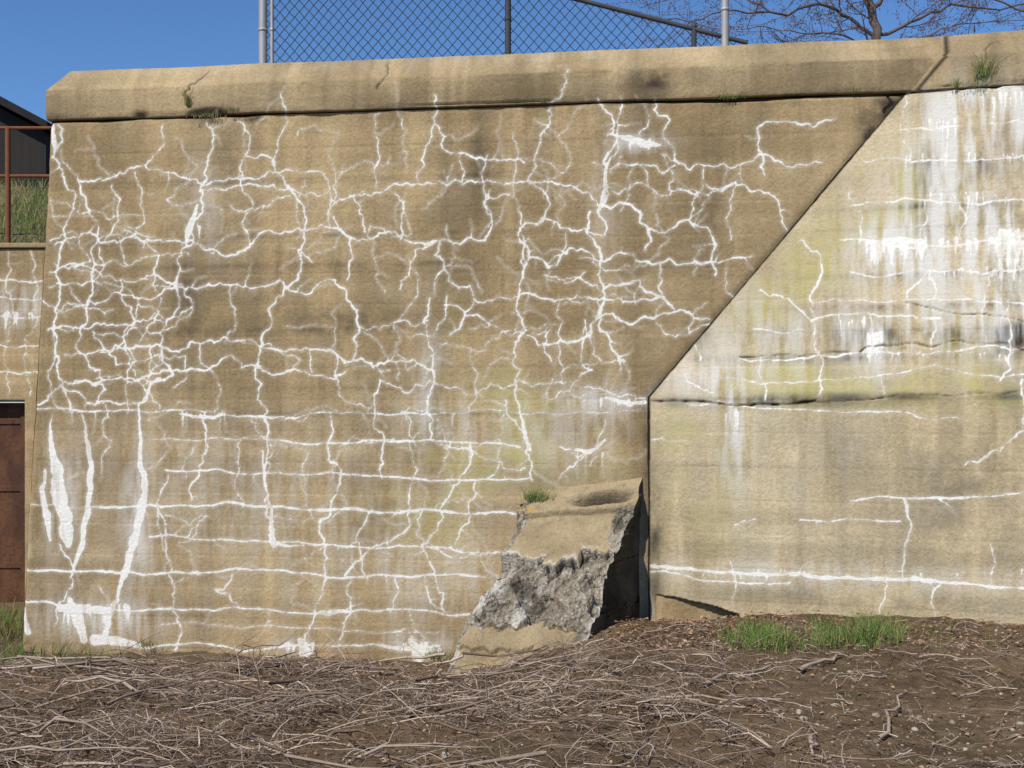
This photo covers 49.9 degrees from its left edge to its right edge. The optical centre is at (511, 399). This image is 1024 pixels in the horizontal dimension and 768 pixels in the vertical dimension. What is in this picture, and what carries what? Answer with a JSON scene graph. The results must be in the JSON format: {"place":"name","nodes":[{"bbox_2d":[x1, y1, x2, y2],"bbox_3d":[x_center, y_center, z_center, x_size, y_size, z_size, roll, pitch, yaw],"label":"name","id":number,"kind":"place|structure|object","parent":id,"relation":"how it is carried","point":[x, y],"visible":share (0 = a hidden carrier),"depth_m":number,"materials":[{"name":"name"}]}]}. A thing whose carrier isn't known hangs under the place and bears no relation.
{"place":"outdoors","nodes":[
{"label":"outdoors","id":0,"kind":"place"},
{"bbox_2d":[0,562,19,567],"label":"door rib","id":1,"kind":"object","parent":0,"point":[9,564],"depth_m":11.45,"materials":[{"name":"brown metal"}]},
{"bbox_2d":[0,485,19,490],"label":"door rib","id":2,"kind":"object","parent":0,"point":[9,487],"depth_m":11.45,"materials":[{"name":"brown metal"}]},
{"bbox_2d":[0,418,19,423],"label":"door rib","id":3,"kind":"object","parent":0,"point":[9,420],"depth_m":11.45,"materials":[{"name":"brown metal"}]},
{"bbox_2d":[20,407,24,601],"bbox_3d":[-5.082,1.110,11.442,0.060,2.080,0.004,0,0,0],"label":"door stile","id":4,"kind":"object","parent":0,"point":[22,504],"depth_m":11.44,"materials":[{"name":"brown metal"}]},
{"bbox_2d":[0,178,48,242],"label":"grassy bank","id":5,"kind":"structure","parent":0,"point":[32,213],"depth_m":12.99,"materials":[{"name":"green plant"}]},
{"bbox_2d":[0,96,51,188],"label":"dark roofed shed","id":6,"kind":"structure","parent":5,"relation":"on","point":[30,151],"depth_m":14.75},
{"bbox_2d":[0,596,142,672],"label":"grass","id":7,"kind":"structure","parent":0,"point":[6,618],"depth_m":8.26,"materials":[{"name":"plant"}]},
{"bbox_2d":[132,634,451,660],"bbox_3d":[-1.646,1.834,8.149,2.478,0.136,0.161,0,0,8],"label":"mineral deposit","id":8,"kind":"object","parent":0,"point":[432,648],"visible":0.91,"depth_m":8.03,"materials":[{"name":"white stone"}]},
{"bbox_2d":[0,602,1023,767],"bbox_3d":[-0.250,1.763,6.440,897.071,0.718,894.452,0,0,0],"label":"ground","id":9,"kind":"structure","parent":0,"point":[945,700],"depth_m":5.29,"materials":[{"name":"soil"}]},
{"bbox_2d":[22,123,53,644],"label":"concrete retaining wall","id":10,"kind":"structure","parent":9,"relation":"on","point":[35,417],"depth_m":8.50,"materials":[{"name":"beige concrete"}]},
{"bbox_2d":[0,625,953,767],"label":"brush pile","id":11,"kind":"object","parent":9,"relation":"on","point":[104,664],"visible":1,"depth_m":5.26,"materials":[{"name":"brown wood"}]},
{"bbox_2d":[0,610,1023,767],"bbox_3d":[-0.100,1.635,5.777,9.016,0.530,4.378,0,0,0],"label":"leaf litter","id":12,"kind":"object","parent":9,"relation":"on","point":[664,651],"visible":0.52,"depth_m":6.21,"materials":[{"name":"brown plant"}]},
{"bbox_2d":[448,477,642,672],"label":"broken concrete buttress","id":13,"kind":"structure","parent":9,"relation":"on","point":[569,556],"depth_m":7.47,"materials":[{"name":"beige concrete"}]},
{"bbox_2d":[515,484,555,502],"bbox_3d":[0.165,0.669,7.887,0.303,0.145,0.154,0,0,0],"label":"weed tuft","id":14,"kind":"object","parent":13,"relation":"on","point":[534,498],"visible":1,"depth_m":7.88,"materials":[{"name":"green plant"}]},
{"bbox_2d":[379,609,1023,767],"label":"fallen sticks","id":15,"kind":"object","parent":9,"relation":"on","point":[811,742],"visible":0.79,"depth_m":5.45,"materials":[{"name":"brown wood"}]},
{"bbox_2d":[647,84,1023,623],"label":"face","id":16,"kind":"object","parent":9,"relation":"on","point":[835,416],"visible":0.71,"depth_m":7.53},
{"bbox_2d":[830,30,1023,96],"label":"coping","id":17,"kind":"object","parent":16,"relation":"on","point":[954,59],"visible":0.52,"depth_m":7.56,"materials":[{"name":"concrete"}]},
{"bbox_2d":[949,51,1005,87],"bbox_3d":[3.188,-2.247,7.493,0.384,0.259,0.219,0,0,-9],"label":"weed tuft","id":18,"kind":"object","parent":16,"relation":"on","point":[983,72],"visible":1,"depth_m":7.48,"materials":[{"name":"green plant"}]},
{"bbox_2d":[712,605,998,654],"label":"grass","id":19,"kind":"structure","parent":9,"relation":"on","point":[870,631],"depth_m":6.46,"materials":[{"name":"green plant"}]},
{"bbox_3d":[-6.293,1.195,11.456,0.040,2.410,0.288,0,0,0],"label":"left jamb","id":20,"kind":"object","parent":9,"relation":"on","visible":0},
{"bbox_2d":[0,403,24,602],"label":"door leaf","id":21,"kind":"object","parent":20,"relation":"attached to","point":[9,506],"depth_m":11.46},
{"bbox_2d":[0,400,24,401],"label":"lintel","id":22,"kind":"structure","parent":20,"relation":"attached to","point":[12,400],"depth_m":11.31,"materials":[{"name":"concrete"}]},
{"bbox_2d":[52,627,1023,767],"bbox_3d":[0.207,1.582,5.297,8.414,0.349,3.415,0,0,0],"label":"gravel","id":23,"kind":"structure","parent":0,"point":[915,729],"depth_m":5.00,"materials":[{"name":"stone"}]},
{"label":"upper terrace","id":24,"kind":"structure","parent":0,"visible":0},
{"bbox_2d":[0,249,44,593],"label":"face","id":25,"kind":"object","parent":24,"relation":"attached to","point":[21,280],"visible":0.16,"depth_m":11.30},
{"bbox_2d":[0,243,45,248],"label":"wall top","id":26,"kind":"structure","parent":25,"relation":"on","point":[22,245],"depth_m":11.27,"materials":[{"name":"concrete"}]},
{"bbox_2d":[0,126,51,242],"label":"rusty railing","id":27,"kind":"object","parent":26,"relation":"on","point":[7,175],"visible":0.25,"depth_m":11.48,"materials":[{"name":"brown metal"}]},
{"bbox_2d":[22,94,900,663],"bbox_3d":[-0.321,0.084,8.058,7.048,4.432,0.047,0,0,7],"label":"face","id":28,"kind":"object","parent":24,"relation":"attached to","point":[352,382],"visible":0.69,"depth_m":8.14},
{"bbox_2d":[46,37,942,122],"bbox_3d":[-0.130,-2.357,8.365,6.840,0.433,0.755,0,0,7],"label":"coping","id":29,"kind":"object","parent":24,"relation":"on","point":[769,71],"visible":0.98,"depth_m":8.01,"materials":[{"name":"concrete"}]},
{"bbox_2d":[258,0,747,62],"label":"chain link fence","id":30,"kind":"object","parent":29,"relation":"on","point":[725,37],"visible":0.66,"depth_m":8.58,"materials":[{"name":"metal"}]},
{"bbox_2d":[181,86,855,119],"bbox_3d":[-0.038,-2.227,7.998,5.007,0.250,0.160,0,0,6],"label":"weed tuft","id":31,"kind":"object","parent":29,"relation":"on","point":[231,110],"visible":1,"depth_m":8.25,"materials":[{"name":"green plant"}]},
{"bbox_2d":[600,0,1023,49],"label":"bare tree","id":32,"kind":"object","parent":24,"relation":"on","point":[874,23],"visible":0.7,"depth_m":12.31,"materials":[{"name":"brown plant"}]}
]}

